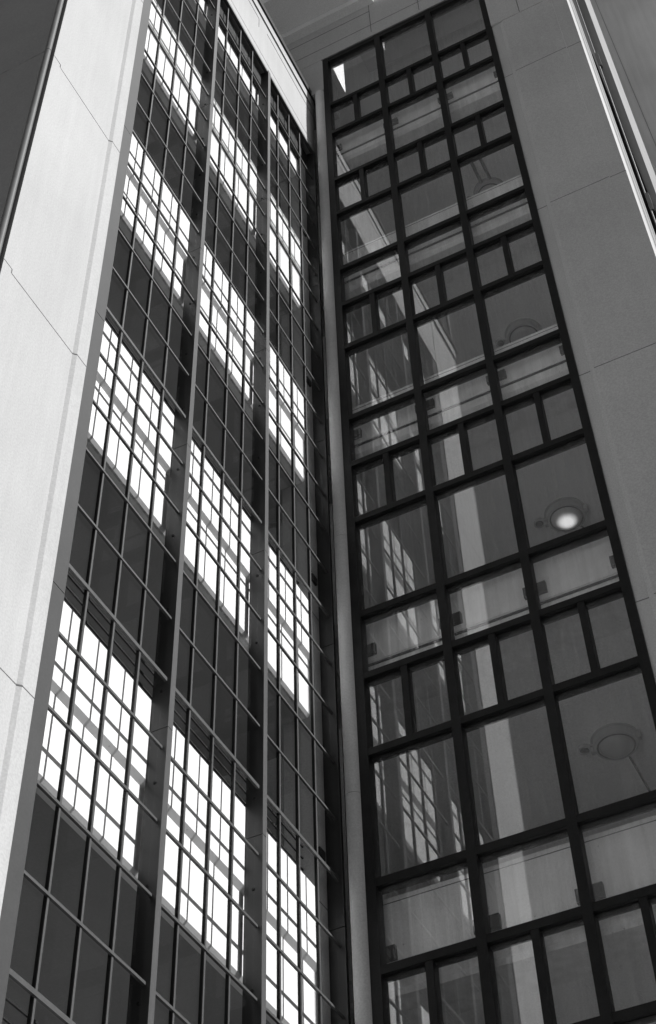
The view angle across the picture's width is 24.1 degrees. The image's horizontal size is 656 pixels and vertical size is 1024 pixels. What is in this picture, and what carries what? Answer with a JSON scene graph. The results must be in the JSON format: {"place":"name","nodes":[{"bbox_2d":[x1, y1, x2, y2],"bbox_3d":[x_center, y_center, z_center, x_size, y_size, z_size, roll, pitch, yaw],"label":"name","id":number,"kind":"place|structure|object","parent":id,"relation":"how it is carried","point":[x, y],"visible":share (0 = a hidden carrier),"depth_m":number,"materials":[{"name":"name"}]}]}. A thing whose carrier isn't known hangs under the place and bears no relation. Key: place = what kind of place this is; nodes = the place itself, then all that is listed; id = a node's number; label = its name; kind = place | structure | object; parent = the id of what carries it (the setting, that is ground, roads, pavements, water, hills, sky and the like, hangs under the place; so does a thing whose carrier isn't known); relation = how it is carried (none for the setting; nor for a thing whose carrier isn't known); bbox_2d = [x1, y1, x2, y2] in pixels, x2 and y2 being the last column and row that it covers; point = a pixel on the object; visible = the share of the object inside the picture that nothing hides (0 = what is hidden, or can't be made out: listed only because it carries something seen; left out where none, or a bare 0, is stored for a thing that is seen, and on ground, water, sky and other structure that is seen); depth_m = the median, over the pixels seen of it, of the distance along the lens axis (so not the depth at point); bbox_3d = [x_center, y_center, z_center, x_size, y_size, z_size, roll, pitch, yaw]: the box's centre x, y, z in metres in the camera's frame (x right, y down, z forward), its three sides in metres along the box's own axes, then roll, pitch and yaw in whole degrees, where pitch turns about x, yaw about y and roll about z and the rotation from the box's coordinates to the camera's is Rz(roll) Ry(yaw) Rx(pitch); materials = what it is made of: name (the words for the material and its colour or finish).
{"place":"outdoors","nodes":[
{"label":"outdoors","id":0,"kind":"place"},
{"bbox_2d":[572,0,609,96],"label":"sky","id":1,"kind":"structure","parent":0,"point":[574,2],"materials":[{"name":"white"}]},
{"bbox_3d":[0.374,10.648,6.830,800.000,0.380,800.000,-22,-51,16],"label":"ground","id":2,"kind":"structure","parent":0,"visible":0},
{"bbox_2d":[0,0,350,1023],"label":"building","id":3,"kind":"structure","parent":2,"relation":"on","point":[166,642],"depth_m":14.75,"materials":[{"name":"glass"}]},
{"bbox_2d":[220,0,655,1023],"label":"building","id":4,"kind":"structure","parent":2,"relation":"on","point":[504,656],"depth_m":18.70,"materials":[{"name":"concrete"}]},
{"bbox_2d":[315,90,372,1023],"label":"corner column","id":5,"kind":"structure","parent":4,"relation":"attached to","point":[362,1003],"depth_m":17.17,"materials":[{"name":"metal"}]},
{"bbox_2d":[470,158,502,194],"bbox_3d":[2.689,-5.477,25.971,0.600,0.191,1.143,-22,-51,16],"label":"ceiling lamp","id":6,"kind":"object","parent":4,"relation":"attached to","point":[486,183],"visible":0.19,"depth_m":25.91,"materials":[{"name":"metal"}]},
{"bbox_2d":[322,0,655,1023],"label":"window frame","id":7,"kind":"structure","parent":4,"relation":"in","point":[589,913],"depth_m":17.20,"materials":[{"name":"black metal"}]},
{"bbox_2d":[495,338,506,346],"bbox_3d":[2.648,-2.586,23.430,0.195,0.060,0.150,-22,-51,16],"label":"junction box","id":8,"kind":"object","parent":4,"relation":"attached to","point":[499,342],"visible":0.96,"depth_m":23.41,"materials":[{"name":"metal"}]},
{"bbox_2d":[504,318,542,344],"bbox_3d":[3.003,-2.650,23.299,0.639,0.191,0.570,4,-49,-5],"label":"ceiling lamp","id":9,"kind":"object","parent":4,"relation":"attached to","point":[517,329],"visible":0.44,"depth_m":23.18,"materials":[{"name":"metal"}]},
{"bbox_2d":[533,517,546,527],"bbox_3d":[2.861,0.141,20.667,0.195,0.060,0.150,-22,-51,16],"label":"junction box","id":10,"kind":"object","parent":4,"relation":"attached to","point":[538,522],"visible":1,"depth_m":20.65,"materials":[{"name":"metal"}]},
{"bbox_2d":[544,497,587,531],"bbox_3d":[3.216,0.077,20.536,0.639,0.191,0.570,4,-49,-5],"label":"ceiling lamp","id":11,"kind":"object","parent":4,"relation":"attached to","point":[564,514],"visible":1,"depth_m":20.45,"materials":[{"name":"glass"}]},
{"bbox_2d":[578,743,592,754],"bbox_3d":[2.988,2.741,17.790,0.195,0.060,0.150,-22,-51,16],"label":"junction box","id":12,"kind":"object","parent":4,"relation":"attached to","point":[583,748],"visible":1,"depth_m":17.77,"materials":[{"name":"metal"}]},
{"bbox_2d":[590,722,650,790],"bbox_3d":[3.604,3.111,18.049,0.600,0.191,1.885,-22,-51,16],"label":"ceiling lamp","id":13,"kind":"object","parent":4,"relation":"attached to","point":[615,741],"visible":1,"depth_m":17.57,"materials":[{"name":"metal"}]},
{"bbox_2d":[577,0,655,234],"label":"concrete fin","id":14,"kind":"object","parent":2,"relation":"on","point":[647,175],"visible":1,"depth_m":26.69,"materials":[{"name":"grey concrete"}]},
{"bbox_2d":[575,0,655,224],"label":"downpipe","id":15,"kind":"object","parent":14,"relation":"attached to","point":[649,201],"visible":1,"depth_m":25.64,"materials":[{"name":"metal"}]},
{"bbox_2d":[590,0,655,174],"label":"tower","id":16,"kind":"structure","parent":2,"relation":"on","point":[628,28],"depth_m":37.84,"materials":[{"name":"concrete"}]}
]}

